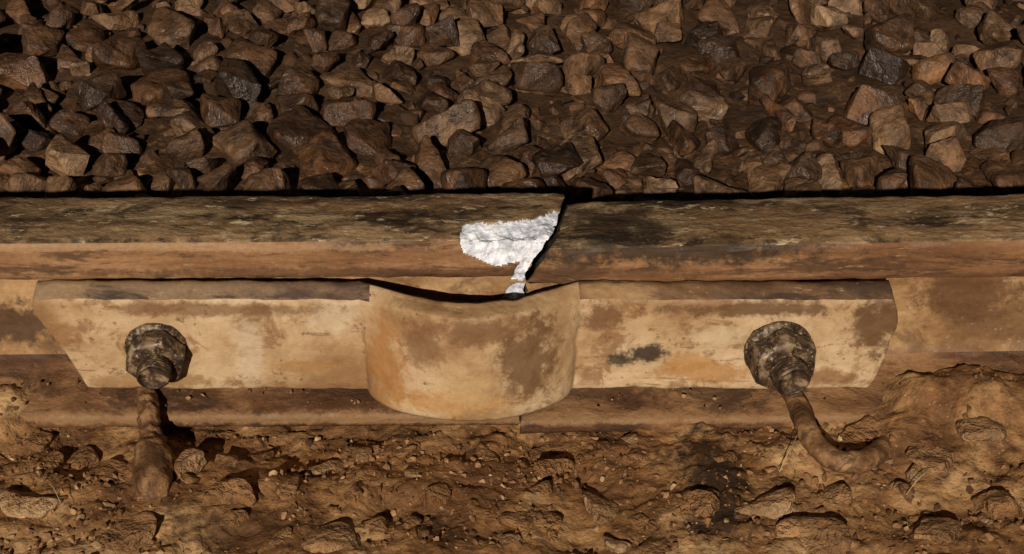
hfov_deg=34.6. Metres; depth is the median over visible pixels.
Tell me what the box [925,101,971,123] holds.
ballast stone
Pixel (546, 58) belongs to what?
ballast stone
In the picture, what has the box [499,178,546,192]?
ballast stone
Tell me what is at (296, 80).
ballast stone
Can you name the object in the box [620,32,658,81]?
ballast stone
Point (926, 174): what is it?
ballast stone
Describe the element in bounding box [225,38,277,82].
ballast stone
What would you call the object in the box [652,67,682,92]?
ballast stone
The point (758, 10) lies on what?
ballast stone
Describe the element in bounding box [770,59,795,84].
ballast stone
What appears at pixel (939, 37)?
ballast stone
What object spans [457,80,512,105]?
ballast stone
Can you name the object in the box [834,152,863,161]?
ballast stone
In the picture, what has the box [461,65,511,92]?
ballast stone
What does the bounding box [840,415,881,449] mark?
mud caked stone
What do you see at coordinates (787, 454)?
dry grass stem
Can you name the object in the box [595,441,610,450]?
mud caked stone
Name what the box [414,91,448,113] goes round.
ballast stone
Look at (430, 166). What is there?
ballast stone
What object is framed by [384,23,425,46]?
ballast stone
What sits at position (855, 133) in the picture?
ballast stone
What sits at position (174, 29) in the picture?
ballast stone
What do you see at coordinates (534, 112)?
ballast stone
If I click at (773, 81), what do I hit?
ballast stone
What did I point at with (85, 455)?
mud caked stone
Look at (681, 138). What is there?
ballast stone
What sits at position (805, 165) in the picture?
ballast stone
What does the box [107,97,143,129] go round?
ballast stone
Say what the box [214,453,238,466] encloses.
mud caked stone
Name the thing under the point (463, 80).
ballast stone
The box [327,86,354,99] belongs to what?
ballast stone
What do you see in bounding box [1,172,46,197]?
ballast stone
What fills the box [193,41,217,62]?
ballast stone
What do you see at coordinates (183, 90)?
ballast stone
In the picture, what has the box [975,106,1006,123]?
ballast stone
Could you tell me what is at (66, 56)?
ballast stone
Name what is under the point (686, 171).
ballast stone
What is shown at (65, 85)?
ballast stone
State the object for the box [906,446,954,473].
mud caked stone
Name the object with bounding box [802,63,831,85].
ballast stone
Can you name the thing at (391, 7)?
ballast stone
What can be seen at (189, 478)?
mud caked stone
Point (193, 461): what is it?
mud caked stone
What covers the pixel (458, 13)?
ballast stone
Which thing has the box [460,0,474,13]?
ballast stone
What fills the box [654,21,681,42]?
ballast stone
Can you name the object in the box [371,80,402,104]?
ballast stone
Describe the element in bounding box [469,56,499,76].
ballast stone
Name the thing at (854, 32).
ballast stone
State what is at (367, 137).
ballast stone
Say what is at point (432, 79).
ballast stone
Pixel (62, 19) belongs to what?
ballast stone
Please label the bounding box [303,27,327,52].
ballast stone
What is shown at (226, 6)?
ballast stone
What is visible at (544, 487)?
mud caked stone
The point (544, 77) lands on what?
ballast stone
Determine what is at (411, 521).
mud caked stone
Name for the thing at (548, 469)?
mud caked stone
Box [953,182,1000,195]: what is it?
ballast stone
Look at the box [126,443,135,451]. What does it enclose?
mud caked stone
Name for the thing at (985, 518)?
mud caked stone
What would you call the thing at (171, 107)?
ballast stone
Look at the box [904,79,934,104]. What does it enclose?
ballast stone
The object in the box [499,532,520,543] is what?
mud caked stone
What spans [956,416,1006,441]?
mud caked stone
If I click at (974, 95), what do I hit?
ballast stone
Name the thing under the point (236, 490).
mud caked stone
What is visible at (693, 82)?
ballast stone
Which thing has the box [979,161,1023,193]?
ballast stone
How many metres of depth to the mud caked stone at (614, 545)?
1.21 m
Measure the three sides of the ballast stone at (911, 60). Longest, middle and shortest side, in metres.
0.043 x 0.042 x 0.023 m
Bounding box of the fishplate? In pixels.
[32,279,897,420]
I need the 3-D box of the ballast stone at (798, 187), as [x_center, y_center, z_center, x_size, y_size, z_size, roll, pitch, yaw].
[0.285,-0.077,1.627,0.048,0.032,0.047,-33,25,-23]
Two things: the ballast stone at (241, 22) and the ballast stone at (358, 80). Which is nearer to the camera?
the ballast stone at (358, 80)
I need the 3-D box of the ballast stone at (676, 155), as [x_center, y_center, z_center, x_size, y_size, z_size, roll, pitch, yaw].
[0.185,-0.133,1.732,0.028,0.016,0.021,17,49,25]
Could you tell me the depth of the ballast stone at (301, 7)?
2.02 m
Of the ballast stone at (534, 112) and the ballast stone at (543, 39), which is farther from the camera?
the ballast stone at (543, 39)
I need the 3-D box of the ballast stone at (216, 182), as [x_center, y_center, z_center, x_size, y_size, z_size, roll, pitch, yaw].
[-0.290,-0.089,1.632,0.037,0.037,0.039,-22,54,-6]
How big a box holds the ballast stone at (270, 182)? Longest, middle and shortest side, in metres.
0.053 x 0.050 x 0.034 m
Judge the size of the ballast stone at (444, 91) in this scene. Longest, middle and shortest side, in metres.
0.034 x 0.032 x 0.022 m
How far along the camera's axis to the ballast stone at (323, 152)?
1.69 m
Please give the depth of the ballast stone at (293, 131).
1.74 m
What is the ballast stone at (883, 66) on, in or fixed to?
on the ground
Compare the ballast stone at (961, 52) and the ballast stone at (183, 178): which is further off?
the ballast stone at (961, 52)
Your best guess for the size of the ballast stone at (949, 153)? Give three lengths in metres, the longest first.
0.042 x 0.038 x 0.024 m
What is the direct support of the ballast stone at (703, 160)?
on the ground
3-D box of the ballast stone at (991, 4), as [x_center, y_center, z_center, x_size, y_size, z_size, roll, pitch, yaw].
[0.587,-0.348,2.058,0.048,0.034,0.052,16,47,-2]
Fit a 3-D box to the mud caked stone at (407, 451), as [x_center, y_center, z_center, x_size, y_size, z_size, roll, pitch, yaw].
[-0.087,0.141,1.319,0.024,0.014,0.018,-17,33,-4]
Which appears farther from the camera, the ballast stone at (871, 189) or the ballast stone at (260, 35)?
the ballast stone at (260, 35)
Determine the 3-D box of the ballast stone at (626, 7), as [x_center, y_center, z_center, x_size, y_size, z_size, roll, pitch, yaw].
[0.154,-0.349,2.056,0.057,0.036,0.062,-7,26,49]
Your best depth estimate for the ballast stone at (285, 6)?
2.04 m
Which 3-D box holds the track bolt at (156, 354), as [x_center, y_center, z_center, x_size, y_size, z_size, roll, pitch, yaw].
[-0.282,0.067,1.302,0.050,0.050,0.041,-3,37,-5]
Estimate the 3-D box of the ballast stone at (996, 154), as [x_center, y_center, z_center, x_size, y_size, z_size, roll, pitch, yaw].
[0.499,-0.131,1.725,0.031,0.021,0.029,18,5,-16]
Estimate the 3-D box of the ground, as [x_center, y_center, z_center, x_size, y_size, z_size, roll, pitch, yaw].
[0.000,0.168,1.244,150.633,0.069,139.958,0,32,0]
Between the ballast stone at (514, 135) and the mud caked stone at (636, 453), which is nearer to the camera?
the mud caked stone at (636, 453)
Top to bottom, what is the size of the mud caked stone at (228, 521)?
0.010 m
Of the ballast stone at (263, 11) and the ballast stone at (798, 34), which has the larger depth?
the ballast stone at (263, 11)
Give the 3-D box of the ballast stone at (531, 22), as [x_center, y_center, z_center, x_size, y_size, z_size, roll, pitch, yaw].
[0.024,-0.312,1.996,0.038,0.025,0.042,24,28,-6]
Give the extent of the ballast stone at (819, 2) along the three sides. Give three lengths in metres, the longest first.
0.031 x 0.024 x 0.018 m
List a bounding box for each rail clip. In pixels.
[131,387,173,501]
[781,392,890,473]
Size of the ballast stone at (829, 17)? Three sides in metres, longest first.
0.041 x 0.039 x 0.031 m
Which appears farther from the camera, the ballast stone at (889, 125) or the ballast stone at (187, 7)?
the ballast stone at (187, 7)
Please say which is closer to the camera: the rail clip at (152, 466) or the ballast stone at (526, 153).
the rail clip at (152, 466)
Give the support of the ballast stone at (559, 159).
on the ground
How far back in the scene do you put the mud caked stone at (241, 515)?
1.23 m
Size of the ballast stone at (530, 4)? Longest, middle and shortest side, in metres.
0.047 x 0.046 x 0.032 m
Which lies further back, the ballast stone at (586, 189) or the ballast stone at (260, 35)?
the ballast stone at (260, 35)
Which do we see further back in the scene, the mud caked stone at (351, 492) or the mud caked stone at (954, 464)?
the mud caked stone at (954, 464)
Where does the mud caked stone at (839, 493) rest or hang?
on the ground
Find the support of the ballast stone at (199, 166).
on the ground
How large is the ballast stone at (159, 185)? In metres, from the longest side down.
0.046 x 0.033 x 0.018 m
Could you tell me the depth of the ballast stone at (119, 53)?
1.90 m
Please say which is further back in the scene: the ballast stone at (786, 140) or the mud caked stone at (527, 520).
the ballast stone at (786, 140)
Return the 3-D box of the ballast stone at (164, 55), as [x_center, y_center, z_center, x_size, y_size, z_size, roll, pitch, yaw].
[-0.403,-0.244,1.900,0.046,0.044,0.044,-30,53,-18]
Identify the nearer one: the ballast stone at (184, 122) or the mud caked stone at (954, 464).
the mud caked stone at (954, 464)
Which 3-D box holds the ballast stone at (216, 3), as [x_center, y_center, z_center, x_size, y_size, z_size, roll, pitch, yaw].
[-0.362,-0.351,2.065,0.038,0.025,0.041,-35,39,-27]
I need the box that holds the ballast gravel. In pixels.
[0,0,1023,200]
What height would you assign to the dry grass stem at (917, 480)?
0.012 m
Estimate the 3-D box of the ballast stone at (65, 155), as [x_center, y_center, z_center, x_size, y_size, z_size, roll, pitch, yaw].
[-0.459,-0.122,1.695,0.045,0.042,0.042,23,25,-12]
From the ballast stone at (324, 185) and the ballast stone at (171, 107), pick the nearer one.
the ballast stone at (324, 185)
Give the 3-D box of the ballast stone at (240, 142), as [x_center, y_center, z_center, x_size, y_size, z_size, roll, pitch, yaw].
[-0.284,-0.140,1.731,0.046,0.043,0.069,-41,47,-21]
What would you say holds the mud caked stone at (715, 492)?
on the ground
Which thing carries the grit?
on the ground
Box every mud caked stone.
[0,489,63,518]
[23,431,53,451]
[43,451,63,464]
[65,445,98,467]
[88,459,126,482]
[94,511,156,548]
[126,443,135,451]
[173,448,206,475]
[180,473,200,482]
[202,478,255,506]
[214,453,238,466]
[217,516,235,525]
[221,510,248,527]
[247,450,273,461]
[266,527,291,546]
[275,475,299,499]
[301,521,356,552]
[307,460,347,476]
[341,537,360,549]
[343,485,361,500]
[346,446,372,462]
[363,516,388,534]
[371,445,379,451]
[393,445,416,457]
[403,515,421,528]
[404,467,421,477]
[418,482,450,514]
[476,442,499,461]
[497,511,561,540]
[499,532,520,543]
[516,514,532,525]
[529,446,551,460]
[529,480,552,496]
[532,458,574,479]
[580,489,618,523]
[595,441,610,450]
[602,536,631,552]
[622,434,637,443]
[627,447,647,459]
[627,513,650,529]
[637,533,677,553]
[648,520,657,530]
[681,489,720,517]
[706,488,718,496]
[711,451,736,461]
[721,433,736,445]
[734,487,795,518]
[769,477,789,488]
[775,516,851,553]
[784,503,799,515]
[822,483,852,504]
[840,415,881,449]
[893,481,914,505]
[905,464,926,481]
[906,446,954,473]
[910,517,962,542]
[950,462,959,469]
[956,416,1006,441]
[971,489,1022,519]
[978,513,994,523]
[996,477,1014,485]
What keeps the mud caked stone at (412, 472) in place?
on the ground
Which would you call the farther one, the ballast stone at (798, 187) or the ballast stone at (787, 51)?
the ballast stone at (787, 51)
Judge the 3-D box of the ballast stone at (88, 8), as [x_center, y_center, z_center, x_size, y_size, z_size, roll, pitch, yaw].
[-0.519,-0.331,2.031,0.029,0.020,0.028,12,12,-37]
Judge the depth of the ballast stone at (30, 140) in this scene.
1.72 m
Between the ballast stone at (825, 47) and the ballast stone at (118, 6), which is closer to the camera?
the ballast stone at (825, 47)
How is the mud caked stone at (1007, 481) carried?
on the ground
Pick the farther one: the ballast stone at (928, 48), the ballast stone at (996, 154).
the ballast stone at (928, 48)
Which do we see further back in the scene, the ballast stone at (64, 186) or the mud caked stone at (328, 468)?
the ballast stone at (64, 186)
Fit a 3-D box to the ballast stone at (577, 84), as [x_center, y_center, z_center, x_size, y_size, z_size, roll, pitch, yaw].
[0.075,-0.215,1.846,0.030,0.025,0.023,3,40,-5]
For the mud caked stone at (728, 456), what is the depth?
1.29 m
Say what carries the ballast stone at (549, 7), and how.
on the ground
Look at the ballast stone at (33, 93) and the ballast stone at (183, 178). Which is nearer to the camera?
the ballast stone at (183, 178)
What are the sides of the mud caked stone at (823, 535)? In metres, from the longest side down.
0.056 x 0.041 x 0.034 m
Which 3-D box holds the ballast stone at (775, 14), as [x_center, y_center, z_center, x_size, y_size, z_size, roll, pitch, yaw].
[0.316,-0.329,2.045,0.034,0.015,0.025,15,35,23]
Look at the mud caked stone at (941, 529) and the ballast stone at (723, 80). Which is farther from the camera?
the ballast stone at (723, 80)
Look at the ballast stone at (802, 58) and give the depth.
1.91 m
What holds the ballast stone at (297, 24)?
on the ground
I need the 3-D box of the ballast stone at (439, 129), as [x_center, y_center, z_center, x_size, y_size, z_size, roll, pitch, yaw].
[-0.071,-0.163,1.759,0.076,0.042,0.052,-35,30,-13]
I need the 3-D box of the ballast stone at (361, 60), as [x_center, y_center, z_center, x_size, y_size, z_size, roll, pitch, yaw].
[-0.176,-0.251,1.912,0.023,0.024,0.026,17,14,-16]
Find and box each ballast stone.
[0,52,49,90]
[0,156,40,175]
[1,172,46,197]
[3,0,30,25]
[7,101,46,129]
[18,129,51,151]
[21,23,64,57]
[21,82,51,112]
[24,0,31,9]
[39,87,58,110]
[44,175,77,197]
[45,134,89,177]
[46,9,74,29]
[49,110,90,136]
[50,81,72,90]
[55,5,78,17]
[57,44,80,69]
[65,27,105,51]
[69,60,90,76]
[77,72,126,110]
[80,0,103,15]
[83,181,102,197]
[85,44,93,62]
[87,119,105,135]
[88,126,114,149]
[90,10,140,30]
[92,35,146,70]
[92,153,127,177]
[96,100,129,133]
[98,175,147,197]
[100,131,143,162]
[107,0,138,12]
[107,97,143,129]
[128,68,189,106]
[136,42,183,75]
[143,173,175,196]
[146,98,196,117]
[147,6,195,50]
[162,81,193,99]
[166,127,204,159]
[166,167,195,194]
[170,110,215,147]
[174,0,203,15]
[185,158,217,175]
[192,69,217,82]
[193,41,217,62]
[193,55,221,72]
[197,163,232,195]
[200,93,240,127]
[203,17,225,38]
[213,0,239,7]
[213,0,239,17]
[213,57,263,110]
[213,120,277,164]
[221,9,258,36]
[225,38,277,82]
[236,156,268,179]
[242,168,290,196]
[243,25,278,47]
[247,101,273,128]
[252,0,281,23]
[256,0,299,15]
[262,18,288,37]
[263,77,279,91]
[266,104,336,156]
[272,92,319,117]
[277,66,319,99]
[286,11,316,35]
[293,1,315,15]
[298,131,357,178]
[299,172,339,196]
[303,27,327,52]
[309,50,339,74]
[314,0,349,33]
[319,67,371,97]
[322,99,375,127]
[327,30,356,49]
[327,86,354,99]
[335,179,362,196]
[344,118,391,155]
[345,10,361,35]
[349,0,377,10]
[350,51,370,70]
[361,7,390,28]
[366,30,393,49]
[370,159,415,184]
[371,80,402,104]
[374,0,402,15]
[376,167,424,195]
[379,185,406,195]
[381,45,414,66]
[382,59,416,85]
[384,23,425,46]
[389,81,415,95]
[390,2,419,24]
[404,3,439,26]
[409,0,448,11]
[411,99,480,148]
[413,42,455,66]
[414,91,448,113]
[414,135,446,188]
[425,14,459,46]
[427,75,449,90]
[429,81,458,103]
[439,6,470,21]
[440,167,487,193]
[447,18,485,55]
[447,128,481,157]
[455,69,473,89]
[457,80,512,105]
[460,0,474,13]
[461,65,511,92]
[462,89,505,125]
[467,0,502,28]
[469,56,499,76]
[470,40,510,64]
[476,154,526,189]
[481,0,524,12]
[485,23,510,50]
[488,117,528,153]
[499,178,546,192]
[501,103,529,130]
[506,28,524,60]
[507,52,563,66]
[509,0,538,13]
[510,61,562,92]
[516,12,544,32]
[518,144,541,169]
[526,106,539,119]
[527,25,560,54]
[532,142,583,175]
[537,0,561,14]
[537,172,569,197]
[559,108,608,142]
[559,132,601,179]
[560,13,577,31]
[562,53,604,81]
[564,12,596,51]
[565,74,591,94]
[572,177,613,201]
[577,8,606,26]
[578,0,608,10]
[580,31,612,53]
[591,51,613,62]
[592,83,626,112]
[594,63,640,96]
[602,151,635,170]
[603,168,627,189]
[610,0,655,15]
[612,22,656,48]
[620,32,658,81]
[620,112,659,143]
[625,94,654,117]
[630,153,666,176]
[634,0,683,33]
[643,176,677,195]
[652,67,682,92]
[653,0,681,5]
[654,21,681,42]
[655,100,696,133]
[666,119,699,157]
[673,90,728,120]
[673,145,700,158]
[674,158,703,184]
[679,53,715,76]
[682,71,719,94]
[684,0,704,9]
[684,21,722,47]
[693,139,718,173]
[693,175,758,199]
[697,0,739,33]
[697,34,740,65]
[704,121,739,155]
[715,68,735,85]
[718,57,746,81]
[726,0,735,6]
[738,154,760,171]
[743,15,773,38]
[743,36,780,60]
[744,116,781,151]
[746,161,783,196]
[747,3,774,21]
[747,162,791,198]
[748,63,790,104]
[758,93,797,131]
[760,145,787,164]
[765,4,778,18]
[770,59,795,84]
[779,44,798,61]
[779,94,813,123]
[780,129,792,147]
[783,177,821,197]
[785,23,816,45]
[788,151,822,180]
[789,0,814,23]
[792,47,822,69]
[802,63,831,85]
[806,36,841,60]
[808,0,826,4]
[809,5,847,28]
[811,118,842,148]
[816,153,842,193]
[827,114,872,146]
[828,0,863,14]
[828,51,859,70]
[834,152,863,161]
[839,155,883,187]
[842,24,864,40]
[844,84,909,124]
[846,186,875,196]
[850,191,878,197]
[858,47,910,84]
[863,0,889,22]
[864,13,915,53]
[867,104,910,154]
[875,168,906,196]
[883,145,923,172]
[888,51,922,70]
[889,0,938,22]
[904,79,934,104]
[908,95,926,120]
[909,155,957,195]
[911,52,954,85]
[912,27,930,48]
[913,40,945,56]
[924,121,968,145]
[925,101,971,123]
[925,136,966,171]
[929,28,948,51]
[933,84,984,114]
[944,61,990,90]
[952,44,981,61]
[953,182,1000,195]
[955,2,989,28]
[964,0,997,8]
[969,147,1007,161]
[973,40,1023,75]
[974,117,1023,151]
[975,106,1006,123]
[977,9,1020,46]
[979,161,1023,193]
[986,67,1020,96]
[1004,14,1021,29]
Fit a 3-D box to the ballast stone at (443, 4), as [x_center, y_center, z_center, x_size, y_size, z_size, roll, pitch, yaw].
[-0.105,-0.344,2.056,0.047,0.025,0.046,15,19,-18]
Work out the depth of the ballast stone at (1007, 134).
1.73 m
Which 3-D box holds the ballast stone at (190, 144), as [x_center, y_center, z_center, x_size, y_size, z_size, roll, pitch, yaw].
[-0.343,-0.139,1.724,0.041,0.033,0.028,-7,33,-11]
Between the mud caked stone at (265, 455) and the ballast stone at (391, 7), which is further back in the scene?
the ballast stone at (391, 7)
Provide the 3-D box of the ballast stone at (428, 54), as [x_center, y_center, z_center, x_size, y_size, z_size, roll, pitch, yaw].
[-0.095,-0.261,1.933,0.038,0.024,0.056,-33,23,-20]
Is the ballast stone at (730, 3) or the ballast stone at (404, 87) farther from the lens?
the ballast stone at (730, 3)
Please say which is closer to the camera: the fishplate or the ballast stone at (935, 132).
the fishplate
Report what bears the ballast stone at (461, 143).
on the ground
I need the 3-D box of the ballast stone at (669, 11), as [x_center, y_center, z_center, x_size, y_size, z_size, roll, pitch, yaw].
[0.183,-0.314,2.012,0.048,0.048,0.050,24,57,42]
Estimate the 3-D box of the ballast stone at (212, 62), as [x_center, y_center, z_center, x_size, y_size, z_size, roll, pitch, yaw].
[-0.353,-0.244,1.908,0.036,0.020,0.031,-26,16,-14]
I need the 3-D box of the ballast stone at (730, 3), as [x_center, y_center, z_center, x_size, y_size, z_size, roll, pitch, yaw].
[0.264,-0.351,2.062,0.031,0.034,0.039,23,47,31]
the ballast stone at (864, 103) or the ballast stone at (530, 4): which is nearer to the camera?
the ballast stone at (864, 103)
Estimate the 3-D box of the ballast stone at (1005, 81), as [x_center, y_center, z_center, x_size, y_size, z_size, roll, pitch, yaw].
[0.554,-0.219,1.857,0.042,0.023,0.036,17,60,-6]
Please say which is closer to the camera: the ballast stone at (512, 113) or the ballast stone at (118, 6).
the ballast stone at (512, 113)
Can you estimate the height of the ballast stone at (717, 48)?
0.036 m
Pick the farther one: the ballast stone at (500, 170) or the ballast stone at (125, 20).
the ballast stone at (125, 20)
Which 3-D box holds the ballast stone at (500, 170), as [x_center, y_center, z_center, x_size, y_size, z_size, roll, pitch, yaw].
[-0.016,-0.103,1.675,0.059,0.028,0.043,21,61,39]
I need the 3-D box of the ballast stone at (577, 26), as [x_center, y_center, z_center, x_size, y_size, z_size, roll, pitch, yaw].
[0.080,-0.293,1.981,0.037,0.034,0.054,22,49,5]
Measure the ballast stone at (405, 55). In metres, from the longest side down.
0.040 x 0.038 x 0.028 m
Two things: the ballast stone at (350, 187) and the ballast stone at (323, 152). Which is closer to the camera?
the ballast stone at (350, 187)
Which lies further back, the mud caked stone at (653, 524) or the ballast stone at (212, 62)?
the ballast stone at (212, 62)
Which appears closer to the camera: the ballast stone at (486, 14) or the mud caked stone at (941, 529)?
the mud caked stone at (941, 529)
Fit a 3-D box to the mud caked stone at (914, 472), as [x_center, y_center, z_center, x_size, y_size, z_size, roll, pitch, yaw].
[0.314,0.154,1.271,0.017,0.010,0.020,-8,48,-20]
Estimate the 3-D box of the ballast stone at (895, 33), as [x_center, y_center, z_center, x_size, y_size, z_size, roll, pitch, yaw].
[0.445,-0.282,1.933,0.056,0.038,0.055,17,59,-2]
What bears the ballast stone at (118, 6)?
on the ground
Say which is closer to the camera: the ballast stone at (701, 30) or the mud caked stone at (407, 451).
the mud caked stone at (407, 451)
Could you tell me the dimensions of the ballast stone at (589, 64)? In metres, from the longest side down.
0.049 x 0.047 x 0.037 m
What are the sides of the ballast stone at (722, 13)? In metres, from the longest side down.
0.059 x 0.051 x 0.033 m
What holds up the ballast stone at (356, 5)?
on the ground
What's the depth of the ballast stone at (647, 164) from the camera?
1.68 m
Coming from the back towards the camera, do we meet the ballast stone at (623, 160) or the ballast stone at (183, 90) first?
the ballast stone at (183, 90)
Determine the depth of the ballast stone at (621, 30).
1.93 m
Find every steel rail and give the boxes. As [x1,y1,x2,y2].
[0,192,564,427]
[519,193,1023,433]
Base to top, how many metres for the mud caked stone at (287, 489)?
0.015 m
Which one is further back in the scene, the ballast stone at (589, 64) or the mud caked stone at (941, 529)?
the ballast stone at (589, 64)
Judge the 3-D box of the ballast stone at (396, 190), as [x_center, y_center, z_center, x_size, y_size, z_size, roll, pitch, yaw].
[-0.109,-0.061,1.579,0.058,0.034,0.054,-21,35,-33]
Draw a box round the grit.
[0,370,1023,553]
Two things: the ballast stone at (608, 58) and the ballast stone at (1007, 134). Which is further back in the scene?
the ballast stone at (608, 58)
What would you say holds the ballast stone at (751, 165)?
on the ground
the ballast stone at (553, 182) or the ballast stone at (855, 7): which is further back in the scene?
the ballast stone at (855, 7)
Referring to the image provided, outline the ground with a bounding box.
[0,0,1023,553]
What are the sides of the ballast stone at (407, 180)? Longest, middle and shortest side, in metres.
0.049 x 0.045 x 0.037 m
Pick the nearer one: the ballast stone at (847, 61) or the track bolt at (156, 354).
the track bolt at (156, 354)
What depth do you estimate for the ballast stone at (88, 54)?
1.91 m
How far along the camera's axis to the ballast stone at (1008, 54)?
1.88 m
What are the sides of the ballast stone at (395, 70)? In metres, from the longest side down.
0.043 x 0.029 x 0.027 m
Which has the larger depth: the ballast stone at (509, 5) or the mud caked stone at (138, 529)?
the ballast stone at (509, 5)
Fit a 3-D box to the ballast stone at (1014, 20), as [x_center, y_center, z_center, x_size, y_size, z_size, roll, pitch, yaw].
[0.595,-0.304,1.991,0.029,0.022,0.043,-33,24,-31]
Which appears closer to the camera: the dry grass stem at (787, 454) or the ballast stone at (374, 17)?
the dry grass stem at (787, 454)
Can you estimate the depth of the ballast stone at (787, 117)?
1.78 m
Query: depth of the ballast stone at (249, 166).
1.67 m
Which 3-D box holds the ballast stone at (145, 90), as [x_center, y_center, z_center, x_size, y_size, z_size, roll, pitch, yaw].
[-0.396,-0.213,1.858,0.069,0.036,0.050,-17,39,-42]
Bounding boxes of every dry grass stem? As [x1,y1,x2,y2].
[779,436,796,471]
[906,466,936,494]
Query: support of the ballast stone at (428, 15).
on the ground
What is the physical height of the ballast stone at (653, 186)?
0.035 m
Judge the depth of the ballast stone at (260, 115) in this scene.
1.79 m
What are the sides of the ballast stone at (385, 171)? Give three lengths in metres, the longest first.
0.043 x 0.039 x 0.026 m
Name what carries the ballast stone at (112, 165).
on the ground
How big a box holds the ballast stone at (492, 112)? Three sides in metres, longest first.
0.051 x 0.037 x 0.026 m
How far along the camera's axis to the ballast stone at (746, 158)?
1.70 m
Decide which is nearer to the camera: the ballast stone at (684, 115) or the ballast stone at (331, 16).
the ballast stone at (684, 115)
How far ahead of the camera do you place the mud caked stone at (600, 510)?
1.24 m
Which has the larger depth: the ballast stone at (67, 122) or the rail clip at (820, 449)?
the ballast stone at (67, 122)
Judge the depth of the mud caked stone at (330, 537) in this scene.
1.20 m
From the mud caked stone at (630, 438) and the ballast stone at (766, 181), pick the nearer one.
the mud caked stone at (630, 438)
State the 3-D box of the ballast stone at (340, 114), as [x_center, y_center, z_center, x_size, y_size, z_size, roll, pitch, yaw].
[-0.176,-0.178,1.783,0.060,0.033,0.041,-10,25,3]
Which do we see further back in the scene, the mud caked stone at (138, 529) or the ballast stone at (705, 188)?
the ballast stone at (705, 188)
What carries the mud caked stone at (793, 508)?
on the ground
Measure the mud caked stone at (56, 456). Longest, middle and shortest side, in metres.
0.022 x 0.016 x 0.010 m
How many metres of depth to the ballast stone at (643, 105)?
1.79 m
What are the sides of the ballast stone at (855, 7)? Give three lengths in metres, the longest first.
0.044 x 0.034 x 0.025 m
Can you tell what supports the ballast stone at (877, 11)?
on the ground
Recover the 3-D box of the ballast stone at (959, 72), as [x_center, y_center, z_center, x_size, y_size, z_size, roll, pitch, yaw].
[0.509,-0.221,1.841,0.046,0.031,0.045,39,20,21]
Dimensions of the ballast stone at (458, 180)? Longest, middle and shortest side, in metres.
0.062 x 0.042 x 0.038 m
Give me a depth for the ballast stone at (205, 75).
1.89 m
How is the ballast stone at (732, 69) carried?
on the ground
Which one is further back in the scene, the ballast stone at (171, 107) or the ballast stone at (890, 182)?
the ballast stone at (171, 107)
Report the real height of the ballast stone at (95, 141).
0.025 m
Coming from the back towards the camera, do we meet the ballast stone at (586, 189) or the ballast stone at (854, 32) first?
the ballast stone at (854, 32)
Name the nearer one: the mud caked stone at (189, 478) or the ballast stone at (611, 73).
the mud caked stone at (189, 478)
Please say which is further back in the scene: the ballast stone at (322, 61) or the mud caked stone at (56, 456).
the ballast stone at (322, 61)
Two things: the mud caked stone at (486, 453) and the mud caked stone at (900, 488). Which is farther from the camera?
the mud caked stone at (486, 453)
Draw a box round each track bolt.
[124,323,186,388]
[744,321,815,395]
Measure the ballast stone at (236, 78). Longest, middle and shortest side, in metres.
0.059 x 0.055 x 0.045 m
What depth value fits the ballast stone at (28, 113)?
1.76 m
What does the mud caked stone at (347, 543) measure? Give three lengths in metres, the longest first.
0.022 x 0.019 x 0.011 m
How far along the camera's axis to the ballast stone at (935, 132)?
1.75 m
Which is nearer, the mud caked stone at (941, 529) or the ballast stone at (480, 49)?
the mud caked stone at (941, 529)
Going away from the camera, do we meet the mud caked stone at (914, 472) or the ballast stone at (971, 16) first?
the mud caked stone at (914, 472)
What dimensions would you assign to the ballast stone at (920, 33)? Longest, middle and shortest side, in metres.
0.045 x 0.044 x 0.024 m
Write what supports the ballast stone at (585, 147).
on the ground
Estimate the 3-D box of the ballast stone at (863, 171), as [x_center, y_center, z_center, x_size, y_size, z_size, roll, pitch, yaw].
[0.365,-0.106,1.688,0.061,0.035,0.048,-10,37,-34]
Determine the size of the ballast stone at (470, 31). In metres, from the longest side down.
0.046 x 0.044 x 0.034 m
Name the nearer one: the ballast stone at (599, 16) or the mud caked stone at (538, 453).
the mud caked stone at (538, 453)
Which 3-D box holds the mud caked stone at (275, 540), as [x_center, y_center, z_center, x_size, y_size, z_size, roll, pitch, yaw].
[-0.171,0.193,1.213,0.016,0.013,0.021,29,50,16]
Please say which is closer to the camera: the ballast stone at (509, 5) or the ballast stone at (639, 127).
the ballast stone at (639, 127)
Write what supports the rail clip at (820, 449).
attached to the steel rail at (950, 268)
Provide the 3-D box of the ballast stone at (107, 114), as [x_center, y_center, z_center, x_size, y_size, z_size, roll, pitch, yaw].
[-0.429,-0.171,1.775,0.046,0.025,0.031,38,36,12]
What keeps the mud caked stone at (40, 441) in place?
on the ground
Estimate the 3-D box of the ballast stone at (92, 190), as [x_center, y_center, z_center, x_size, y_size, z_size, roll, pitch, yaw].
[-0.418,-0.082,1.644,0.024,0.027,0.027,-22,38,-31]
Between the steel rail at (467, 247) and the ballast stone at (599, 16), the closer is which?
the steel rail at (467, 247)
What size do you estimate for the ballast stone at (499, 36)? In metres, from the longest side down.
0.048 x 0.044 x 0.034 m
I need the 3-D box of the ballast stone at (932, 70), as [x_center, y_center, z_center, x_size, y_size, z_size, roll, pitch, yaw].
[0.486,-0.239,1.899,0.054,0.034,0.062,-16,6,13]
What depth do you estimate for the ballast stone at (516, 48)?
1.94 m
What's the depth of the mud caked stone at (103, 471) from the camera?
1.28 m
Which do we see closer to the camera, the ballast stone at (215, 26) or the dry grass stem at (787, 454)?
the dry grass stem at (787, 454)
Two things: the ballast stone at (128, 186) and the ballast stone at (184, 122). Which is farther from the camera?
the ballast stone at (184, 122)
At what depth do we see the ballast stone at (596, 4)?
2.04 m
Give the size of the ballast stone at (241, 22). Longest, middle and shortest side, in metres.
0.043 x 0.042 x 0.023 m
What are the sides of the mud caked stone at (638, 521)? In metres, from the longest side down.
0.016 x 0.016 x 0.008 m
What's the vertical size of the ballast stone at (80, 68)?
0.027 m

